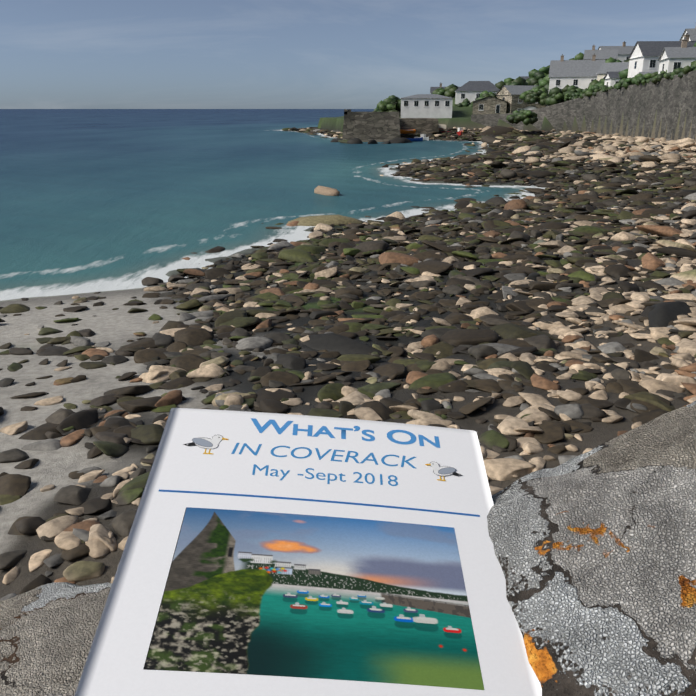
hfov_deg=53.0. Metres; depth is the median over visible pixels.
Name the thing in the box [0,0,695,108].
sky
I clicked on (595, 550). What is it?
wall top stone
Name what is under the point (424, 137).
boat
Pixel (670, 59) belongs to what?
house terrace
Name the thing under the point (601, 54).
house
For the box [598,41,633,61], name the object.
house
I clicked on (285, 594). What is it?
booklet photo
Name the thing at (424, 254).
beach rocks
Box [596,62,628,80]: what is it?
house
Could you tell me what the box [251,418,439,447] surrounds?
booklet title
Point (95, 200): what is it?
sea water
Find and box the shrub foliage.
[373,42,695,124]
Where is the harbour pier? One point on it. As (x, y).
(376, 126)
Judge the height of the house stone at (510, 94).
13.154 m
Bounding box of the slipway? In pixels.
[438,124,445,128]
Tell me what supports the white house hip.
on the terrain ground
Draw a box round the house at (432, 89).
[430,83,459,93]
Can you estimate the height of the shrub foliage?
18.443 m
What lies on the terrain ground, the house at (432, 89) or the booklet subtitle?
the house at (432, 89)
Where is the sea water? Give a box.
[0,109,544,300]
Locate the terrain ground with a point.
(116, 328)
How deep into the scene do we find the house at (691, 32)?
129.81 m
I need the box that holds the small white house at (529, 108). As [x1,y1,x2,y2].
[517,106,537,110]
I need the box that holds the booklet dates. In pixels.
[252,464,397,485]
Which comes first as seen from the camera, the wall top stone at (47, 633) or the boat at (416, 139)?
the wall top stone at (47, 633)
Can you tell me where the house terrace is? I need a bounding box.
[658,37,695,73]
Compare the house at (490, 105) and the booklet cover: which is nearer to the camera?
the booklet cover
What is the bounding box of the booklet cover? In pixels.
[76,408,541,695]
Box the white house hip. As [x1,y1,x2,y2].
[455,81,499,103]
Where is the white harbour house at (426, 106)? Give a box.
[400,94,452,117]
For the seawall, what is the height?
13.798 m
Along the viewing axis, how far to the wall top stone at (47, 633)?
0.27 m
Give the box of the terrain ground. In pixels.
[0,98,695,598]
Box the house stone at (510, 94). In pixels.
[495,85,545,112]
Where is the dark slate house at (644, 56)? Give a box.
[627,33,695,77]
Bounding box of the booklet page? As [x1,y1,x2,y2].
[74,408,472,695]
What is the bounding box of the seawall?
[471,70,695,139]
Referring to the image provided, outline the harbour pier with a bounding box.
[342,109,438,141]
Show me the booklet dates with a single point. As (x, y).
(329, 474)
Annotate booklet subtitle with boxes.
[231,443,415,467]
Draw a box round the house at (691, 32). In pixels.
[679,27,695,40]
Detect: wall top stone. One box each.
[0,582,111,695]
[487,401,695,695]
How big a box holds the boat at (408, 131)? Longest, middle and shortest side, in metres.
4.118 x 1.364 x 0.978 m
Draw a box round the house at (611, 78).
[604,66,628,86]
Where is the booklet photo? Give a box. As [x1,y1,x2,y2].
[143,507,483,689]
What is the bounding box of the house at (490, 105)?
[472,96,507,114]
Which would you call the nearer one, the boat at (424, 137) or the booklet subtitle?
the booklet subtitle
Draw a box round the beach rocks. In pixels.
[0,126,695,600]
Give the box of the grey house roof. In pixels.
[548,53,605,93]
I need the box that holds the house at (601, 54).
[583,45,617,59]
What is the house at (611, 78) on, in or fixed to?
on the terrain ground
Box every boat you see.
[400,129,415,133]
[407,137,422,140]
[414,134,428,140]
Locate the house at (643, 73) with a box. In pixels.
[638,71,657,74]

